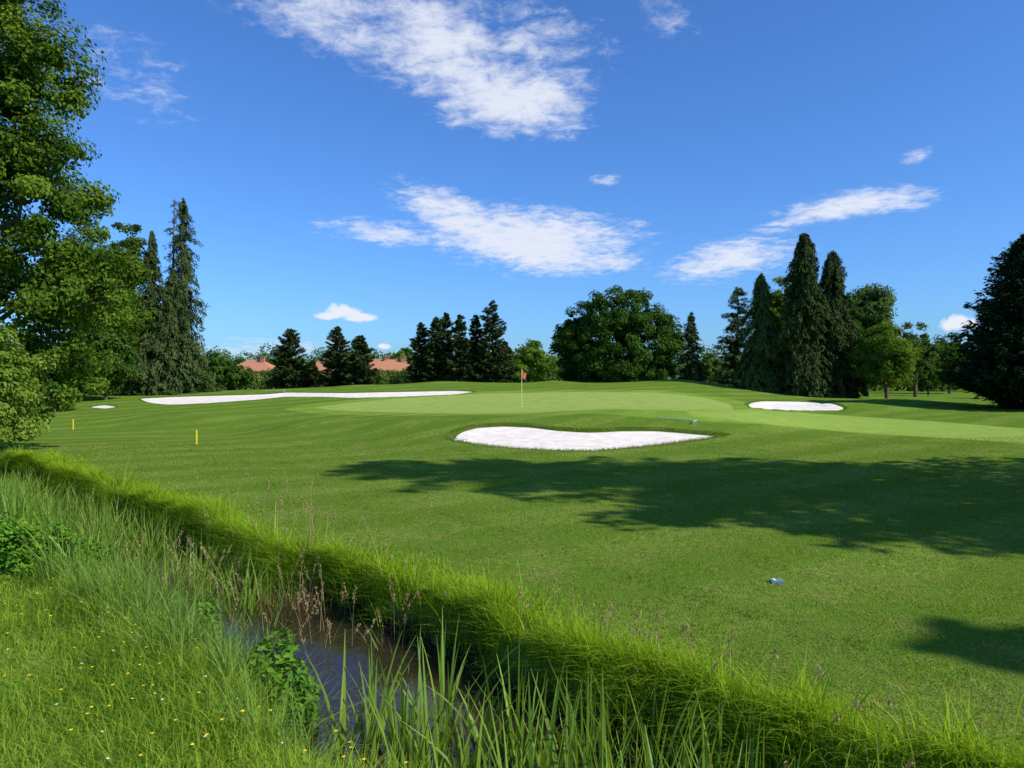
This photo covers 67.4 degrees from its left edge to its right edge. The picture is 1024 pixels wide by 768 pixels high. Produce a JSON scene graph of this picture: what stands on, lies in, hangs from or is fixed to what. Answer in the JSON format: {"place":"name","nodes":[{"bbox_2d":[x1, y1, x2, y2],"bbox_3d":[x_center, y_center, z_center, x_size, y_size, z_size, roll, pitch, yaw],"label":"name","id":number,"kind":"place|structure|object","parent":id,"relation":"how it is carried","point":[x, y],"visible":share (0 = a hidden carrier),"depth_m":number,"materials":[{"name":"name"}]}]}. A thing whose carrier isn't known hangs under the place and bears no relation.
{"place":"outdoors","nodes":[
{"label":"outdoors","id":0,"kind":"place"},
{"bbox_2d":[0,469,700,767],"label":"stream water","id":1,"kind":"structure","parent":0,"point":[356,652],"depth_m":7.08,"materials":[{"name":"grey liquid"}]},
{"bbox_2d":[370,359,409,371],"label":"roof","id":2,"kind":"structure","parent":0,"point":[393,364],"depth_m":147.90,"materials":[{"name":"tile"}]},
{"bbox_2d":[0,379,1023,767],"bbox_3d":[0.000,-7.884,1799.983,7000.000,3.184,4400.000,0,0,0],"label":"ground terrain","id":3,"kind":"structure","parent":0,"point":[708,407],"depth_m":13.26,"materials":[{"name":"green plant"}]},
{"bbox_2d":[0,511,53,580],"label":"nettle bush","id":4,"kind":"object","parent":3,"relation":"on","point":[17,554],"visible":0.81,"depth_m":8.64,"materials":[{"name":"green plant"}]},
{"bbox_2d":[0,320,58,452],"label":"young oak tree","id":5,"kind":"object","parent":3,"relation":"on","point":[13,416],"visible":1,"depth_m":17.44,"materials":[{"name":"green plant"}]},
{"bbox_2d":[9,498,68,535],"bbox_3d":[-8.239,2.260,12.591,1.750,0.730,1.358,0,0,-32],"label":"nettle bush","id":6,"kind":"object","parent":3,"relation":"on","point":[43,509],"visible":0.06,"depth_m":12.74,"materials":[{"name":"green plant"}]},
{"bbox_2d":[22,345,92,412],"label":"maple tree","id":7,"kind":"object","parent":3,"relation":"on","point":[53,384],"visible":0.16,"depth_m":45.59,"materials":[{"name":"green plant"}]},
{"bbox_2d":[17,520,116,576],"bbox_3d":[-5.433,1.996,9.288,1.242,0.705,1.392,0,0,0],"label":"nettle bush","id":8,"kind":"object","parent":3,"relation":"on","point":[66,534],"visible":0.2,"depth_m":9.18,"materials":[{"name":"green plant"}]},
{"bbox_2d":[0,0,153,427],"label":"oak tree","id":9,"kind":"object","parent":3,"relation":"on","point":[28,157],"visible":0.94,"depth_m":23.45,"materials":[{"name":"green plant"}]},
{"bbox_2d":[22,222,150,397],"bbox_3d":[-31.209,-5.407,56.277,8.465,13.111,8.490,0,0,-19],"label":"oak tree","id":10,"kind":"object","parent":3,"relation":"on","point":[139,322],"visible":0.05,"depth_m":56.12,"materials":[{"name":"green plant"}]},
{"bbox_2d":[93,405,113,407],"bbox_3d":[-26.339,1.480,49.378,2.250,0.234,2.700,0,0,0],"label":"sand bunker","id":11,"kind":"object","parent":3,"relation":"on","point":[104,406],"visible":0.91,"depth_m":49.60},
{"bbox_2d":[71,322,141,399],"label":"maple tree","id":12,"kind":"object","parent":3,"relation":"on","point":[124,360],"visible":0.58,"depth_m":53.38,"materials":[{"name":"green plant"}]},
{"bbox_2d":[92,222,163,394],"bbox_3d":[-30.038,-5.830,59.392,5.343,13.593,5.622,0,0,28],"label":"oak tree","id":13,"kind":"object","parent":3,"relation":"on","point":[133,244],"visible":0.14,"depth_m":59.20,"materials":[{"name":"green plant"}]},
{"bbox_2d":[119,370,155,391],"bbox_3d":[-29.329,-0.161,60.011,3.457,2.211,3.809,0,0,0],"label":"laurel bush","id":14,"kind":"object","parent":3,"relation":"on","point":[139,384],"visible":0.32,"depth_m":58.62,"materials":[{"name":"green plant"}]},
{"bbox_2d":[7,631,282,767],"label":"clover flowers","id":15,"kind":"object","parent":3,"relation":"on","point":[162,708],"visible":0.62,"depth_m":4.94,"materials":[{"name":"white plant"}]},
{"bbox_2d":[114,230,189,395],"bbox_3d":[-28.152,-5.459,59.814,5.595,13.139,5.487,0,0,0],"label":"spruce tree","id":16,"kind":"object","parent":3,"relation":"on","point":[146,367],"visible":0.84,"depth_m":59.41,"materials":[{"name":"green plant"}]},
{"bbox_2d":[0,456,310,627],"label":"reed bed","id":17,"kind":"object","parent":3,"relation":"on","point":[9,490],"visible":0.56,"depth_m":10.79,"materials":[{"name":"green plant"}]},
{"bbox_2d":[131,268,206,395],"bbox_3d":[-27.058,-3.854,61.024,5.613,10.706,6.088,0,0,0],"label":"spruce tree","id":18,"kind":"object","parent":3,"relation":"on","point":[177,384],"visible":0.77,"depth_m":60.21,"materials":[{"name":"green plant"}]},
{"bbox_2d":[159,198,178,286],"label":"spruce tree","id":19,"kind":"object","parent":3,"relation":"on","point":[168,229],"visible":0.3,"depth_m":62.93,"materials":[{"name":"green plant"}]},
{"bbox_2d":[162,591,185,613],"bbox_3d":[-4.034,2.651,8.550,0.793,0.669,0.894,0,0,0],"label":"nettle bush","id":20,"kind":"object","parent":3,"relation":"on","point":[175,601],"visible":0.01,"depth_m":8.65,"materials":[{"name":"green plant"}]},
{"bbox_2d":[150,197,219,392],"bbox_3d":[-26.453,-6.889,61.733,5.649,16.272,5.299,0,0,0],"label":"spruce tree","id":21,"kind":"object","parent":3,"relation":"on","point":[185,274],"visible":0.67,"depth_m":61.67,"materials":[{"name":"green plant"}]},
{"bbox_2d":[183,602,222,637],"bbox_3d":[-3.262,2.623,7.950,0.608,0.750,0.620,0,0,41],"label":"nettle bush","id":22,"kind":"object","parent":3,"relation":"on","point":[208,605],"visible":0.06,"depth_m":7.94,"materials":[{"name":"green plant"}]},
{"bbox_2d":[195,368,212,389],"bbox_3d":[-26.000,-0.304,64.169,2.290,2.156,2.251,0,0,0],"label":"laurel bush","id":23,"kind":"object","parent":3,"relation":"on","point":[207,372],"visible":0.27,"depth_m":63.82,"materials":[{"name":"green plant"}]},
{"bbox_2d":[3,562,408,767],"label":"buttercup flowers","id":24,"kind":"object","parent":3,"relation":"on","point":[128,673],"visible":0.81,"depth_m":5.19,"materials":[{"name":"yellow plant"}]},
{"bbox_2d":[0,519,426,767],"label":"canary grass","id":25,"kind":"structure","parent":3,"relation":"on","point":[142,585],"depth_m":6.22,"materials":[{"name":"green plant"}]},
{"bbox_2d":[200,352,236,389],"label":"laurel bush","id":26,"kind":"object","parent":3,"relation":"on","point":[218,366],"visible":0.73,"depth_m":65.49,"materials":[{"name":"green plant"}]},
{"bbox_2d":[223,378,244,390],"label":"laurel bush","id":27,"kind":"object","parent":3,"relation":"on","point":[229,388],"visible":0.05,"depth_m":79.87,"materials":[{"name":"green plant"}]},
{"bbox_2d":[143,533,333,629],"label":"dead weed stalks","id":28,"kind":"object","parent":3,"relation":"on","point":[294,600],"visible":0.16,"depth_m":9.00,"materials":[{"name":"plant"}]},
{"bbox_2d":[226,358,253,389],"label":"laurel bush","id":29,"kind":"object","parent":3,"relation":"on","point":[239,381],"visible":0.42,"depth_m":67.62,"materials":[{"name":"green plant"}]},
{"bbox_2d":[0,515,485,767],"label":"meadow grass","id":30,"kind":"structure","parent":3,"relation":"on","point":[106,662],"depth_m":5.12,"materials":[{"name":"green plant"}]},
{"bbox_2d":[265,366,281,388],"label":"laurel bush","id":31,"kind":"object","parent":3,"relation":"on","point":[269,386],"visible":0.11,"depth_m":84.37,"materials":[{"name":"green plant"}]},
{"bbox_2d":[242,627,320,733],"bbox_3d":[-1.895,2.312,5.958,0.831,0.802,0.808,0,0,-24],"label":"nettle bush","id":32,"kind":"object","parent":3,"relation":"on","point":[290,656],"visible":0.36,"depth_m":5.91,"materials":[{"name":"green plant"}]},
{"bbox_2d":[263,328,314,388],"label":"cypress tree","id":33,"kind":"object","parent":3,"relation":"on","point":[287,379],"visible":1,"depth_m":79.40,"materials":[{"name":"green plant"}]},
{"bbox_2d":[141,391,468,403],"bbox_3d":[-14.835,0.890,54.213,24.450,1.126,9.000,0,0,0],"label":"sand bunker","id":34,"kind":"object","parent":3,"relation":"on","point":[192,400],"visible":0.8,"depth_m":55.22},
{"bbox_2d":[301,360,321,387],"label":"cypress tree","id":35,"kind":"object","parent":3,"relation":"on","point":[311,384],"visible":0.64,"depth_m":81.57,"materials":[{"name":"green plant"}]},
{"bbox_2d":[314,326,351,386],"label":"cypress tree","id":36,"kind":"object","parent":3,"relation":"on","point":[334,378],"visible":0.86,"depth_m":77.50,"materials":[{"name":"green plant"}]},
{"bbox_2d":[339,335,378,384],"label":"cypress tree","id":37,"kind":"object","parent":3,"relation":"on","point":[359,371],"visible":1,"depth_m":75.46,"materials":[{"name":"green plant"}]},
{"bbox_2d":[392,347,412,360],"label":"ash tree","id":38,"kind":"object","parent":3,"relation":"on","point":[406,351],"visible":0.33,"depth_m":179.47,"materials":[{"name":"green plant"}]},
{"bbox_2d":[405,322,439,382],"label":"cypress tree","id":39,"kind":"object","parent":3,"relation":"on","point":[417,345],"visible":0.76,"depth_m":76.44,"materials":[{"name":"green plant"}]},
{"bbox_2d":[420,317,449,381],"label":"cypress tree","id":40,"kind":"object","parent":3,"relation":"on","point":[435,363],"visible":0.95,"depth_m":75.62,"materials":[{"name":"green plant"}]},
{"bbox_2d":[439,312,456,380],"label":"cypress tree","id":41,"kind":"object","parent":3,"relation":"on","point":[445,325],"visible":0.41,"depth_m":77.63,"materials":[{"name":"green plant"}]},
{"bbox_2d":[443,314,476,381],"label":"cypress tree","id":42,"kind":"object","parent":3,"relation":"on","point":[458,369],"visible":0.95,"depth_m":74.56,"materials":[{"name":"green plant"}]},
{"bbox_2d":[467,314,487,381],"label":"cypress tree","id":43,"kind":"object","parent":3,"relation":"on","point":[474,337],"visible":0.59,"depth_m":75.54,"materials":[{"name":"green plant"}]},
{"bbox_2d":[11,337,965,391],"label":"woodland edge","id":44,"kind":"object","parent":3,"relation":"on","point":[384,378],"visible":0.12,"depth_m":110.66,"materials":[{"name":"green plant"}]},
{"bbox_2d":[469,300,514,382],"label":"cypress tree","id":45,"kind":"object","parent":3,"relation":"on","point":[489,358],"visible":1,"depth_m":74.57,"materials":[{"name":"green plant"}]},
{"bbox_2d":[27,342,956,385],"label":"distant tree line","id":46,"kind":"object","parent":3,"relation":"on","point":[224,355],"depth_m":179.65,"materials":[{"name":"green plant"}]},
{"bbox_2d":[497,341,517,382],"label":"cypress tree","id":47,"kind":"object","parent":3,"relation":"on","point":[511,373],"visible":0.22,"depth_m":78.65,"materials":[{"name":"green plant"}]},
{"bbox_2d":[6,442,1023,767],"bbox_3d":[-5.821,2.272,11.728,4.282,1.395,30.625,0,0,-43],"label":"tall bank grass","id":48,"kind":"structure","parent":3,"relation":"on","point":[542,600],"depth_m":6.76,"materials":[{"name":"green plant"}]},
{"bbox_2d":[125,472,914,767],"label":"seeding grass","id":49,"kind":"structure","parent":3,"relation":"on","point":[855,704],"depth_m":7.94,"materials":[{"name":"plant"}]},
{"bbox_2d":[511,359,531,382],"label":"ash tree","id":50,"kind":"object","parent":3,"relation":"on","point":[517,369],"visible":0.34,"depth_m":91.19,"materials":[{"name":"green plant"}]},
{"bbox_2d":[521,369,526,406],"bbox_3d":[0.663,0.247,43.679,0.329,2.200,0.114,0,0,0],"label":"golf flag","id":51,"kind":"object","parent":3,"relation":"on","point":[523,374],"visible":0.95,"depth_m":43.67,"materials":[{"name":"paint"}]},
{"bbox_2d":[511,338,558,381],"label":"ash tree","id":52,"kind":"object","parent":3,"relation":"on","point":[532,355],"visible":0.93,"depth_m":98.84,"materials":[{"name":"green plant"}]},
{"bbox_2d":[550,315,591,373],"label":"lime tree","id":53,"kind":"object","parent":3,"relation":"on","point":[557,329],"visible":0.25,"depth_m":84.88,"materials":[{"name":"green plant"}]},
{"bbox_2d":[455,427,711,450],"bbox_3d":[2.684,1.855,26.640,10.350,0.676,6.150,0,0,0],"label":"sand bunker","id":54,"kind":"object","parent":3,"relation":"on","point":[521,437],"visible":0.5,"depth_m":27.34},
{"bbox_2d":[549,285,686,382],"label":"lime tree","id":55,"kind":"object","parent":3,"relation":"on","point":[622,356],"visible":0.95,"depth_m":80.44,"materials":[{"name":"green plant"}]},
{"bbox_2d":[295,609,994,767],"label":"iris leaves","id":56,"kind":"object","parent":3,"relation":"on","point":[521,751],"visible":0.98,"depth_m":5.13,"materials":[{"name":"green plant"}]},
{"bbox_2d":[656,416,696,422],"bbox_3d":[6.316,1.375,29.683,1.552,0.225,0.600,0,0,28],"label":"bunker rake","id":57,"kind":"object","parent":3,"relation":"on","point":[694,421],"visible":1,"depth_m":29.57,"materials":[{"name":"metal"}]},
{"bbox_2d":[675,312,708,381],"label":"spruce tree","id":58,"kind":"object","parent":3,"relation":"on","point":[693,338],"visible":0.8,"depth_m":81.67,"materials":[{"name":"green plant"}]},
{"bbox_2d":[700,352,723,382],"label":"ash tree","id":59,"kind":"object","parent":3,"relation":"on","point":[711,367],"visible":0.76,"depth_m":94.30,"materials":[{"name":"green plant"}]},
{"bbox_2d":[710,286,752,386],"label":"larch tree","id":60,"kind":"object","parent":3,"relation":"on","point":[732,357],"visible":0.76,"depth_m":67.75,"materials":[{"name":"green plant"}]},
{"bbox_2d":[731,272,788,392],"bbox_3d":[20.148,-3.710,61.907,5.062,10.758,5.238,0,0,0],"label":"weeping cypress tree","id":61,"kind":"object","parent":3,"relation":"on","point":[755,372],"visible":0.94,"depth_m":61.17,"materials":[{"name":"green plant"}]},
{"bbox_2d":[752,275,790,349],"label":"ash tree","id":62,"kind":"object","parent":3,"relation":"on","point":[778,305],"visible":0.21,"depth_m":77.34,"materials":[{"name":"green plant"}]},
{"bbox_2d":[749,401,842,410],"bbox_3d":[16.537,1.273,44.897,9.000,1.095,15.750,0,0,0],"label":"sand bunker","id":63,"kind":"object","parent":3,"relation":"on","point":[810,406],"visible":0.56,"depth_m":46.83},
{"bbox_2d":[771,232,841,397],"bbox_3d":[22.812,-5.161,59.910,5.894,13.427,5.914,0,0,0],"label":"weeping cypress tree","id":64,"kind":"object","parent":3,"relation":"on","point":[802,367],"visible":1,"depth_m":58.91,"materials":[{"name":"green plant"}]},
{"bbox_2d":[818,250,867,398],"bbox_3d":[25.332,-4.375,60.977,5.566,12.564,5.847,0,0,0],"label":"weeping cypress tree","id":65,"kind":"object","parent":3,"relation":"on","point":[833,286],"visible":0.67,"depth_m":59.88,"materials":[{"name":"green plant"}]},
{"bbox_2d":[839,295,865,372],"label":"maple tree","id":66,"kind":"object","parent":3,"relation":"on","point":[857,315],"visible":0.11,"depth_m":71.02,"materials":[{"name":"green plant"}]},
{"bbox_2d":[845,283,905,395],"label":"deciduous tree","id":67,"kind":"object","parent":3,"relation":"on","point":[875,301],"visible":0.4,"depth_m":74.11,"materials":[{"name":"green plant"}]},
{"bbox_2d":[846,320,924,398],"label":"maple tree","id":68,"kind":"object","parent":3,"relation":"on","point":[883,355],"visible":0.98,"depth_m":57.27,"materials":[{"name":"green plant"}]},
{"bbox_2d":[897,322,944,396],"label":"birch tree","id":69,"kind":"object","parent":3,"relation":"on","point":[924,365],"visible":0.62,"depth_m":71.62,"materials":[{"name":"green plant"}]},
{"bbox_2d":[913,359,943,395],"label":"beech tree","id":70,"kind":"object","parent":3,"relation":"on","point":[926,385],"visible":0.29,"depth_m":79.31,"materials":[{"name":"green plant"}]},
{"bbox_2d":[931,332,974,393],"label":"beech tree","id":71,"kind":"object","parent":3,"relation":"on","point":[949,349],"visible":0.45,"depth_m":88.74,"materials":[{"name":"green plant"}]},
{"bbox_2d":[935,233,1023,409],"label":"thuja tree","id":72,"kind":"object","parent":3,"relation":"on","point":[993,365],"visible":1,"depth_m":47.71,"materials":[{"name":"green plant"}]},
{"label":"walls","id":73,"kind":"object","parent":3,"relation":"on","visible":0},
{"bbox_2d":[370,359,384,366],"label":"roof","id":74,"kind":"structure","parent":73,"relation":"on","point":[376,361],"depth_m":163.95,"materials":[{"name":"tile"}]},
{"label":"walls","id":75,"kind":"object","parent":3,"relation":"on","visible":0},
{"bbox_2d":[237,360,271,371],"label":"roof","id":76,"kind":"structure","parent":75,"relation":"on","point":[256,365],"depth_m":150.00,"materials":[{"name":"tile"}]},
{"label":"walls","id":77,"kind":"object","parent":3,"relation":"on","visible":0},
{"bbox_2d":[316,362,330,371],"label":"roof","id":78,"kind":"structure","parent":77,"relation":"on","point":[319,365],"depth_m":163.35,"materials":[{"name":"tile"}]},
{"bbox_2d":[0,447,1023,767],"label":"ditch bank grass","id":79,"kind":"structure","parent":0,"point":[620,659],"depth_m":6.13,"materials":[{"name":"green plant"}]},
{"bbox_2d":[0,0,1023,378],"label":"sky","id":80,"kind":"structure","parent":0,"point":[377,170],"materials":[{"name":"blue"}]},
{"bbox_2d":[446,421,727,450],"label":"bunker edge grass","id":81,"kind":"structure","parent":0,"point":[555,427],"depth_m":27.61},
{"bbox_2d":[769,578,784,583],"bbox_3d":[2.872,2.135,8.331,0.140,0.037,0.090,0,0,0],"label":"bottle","id":82,"kind":"object","parent":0,"point":[776,581],"visible":1,"depth_m":8.29,"materials":[{"name":"blue plastic"}]}
]}

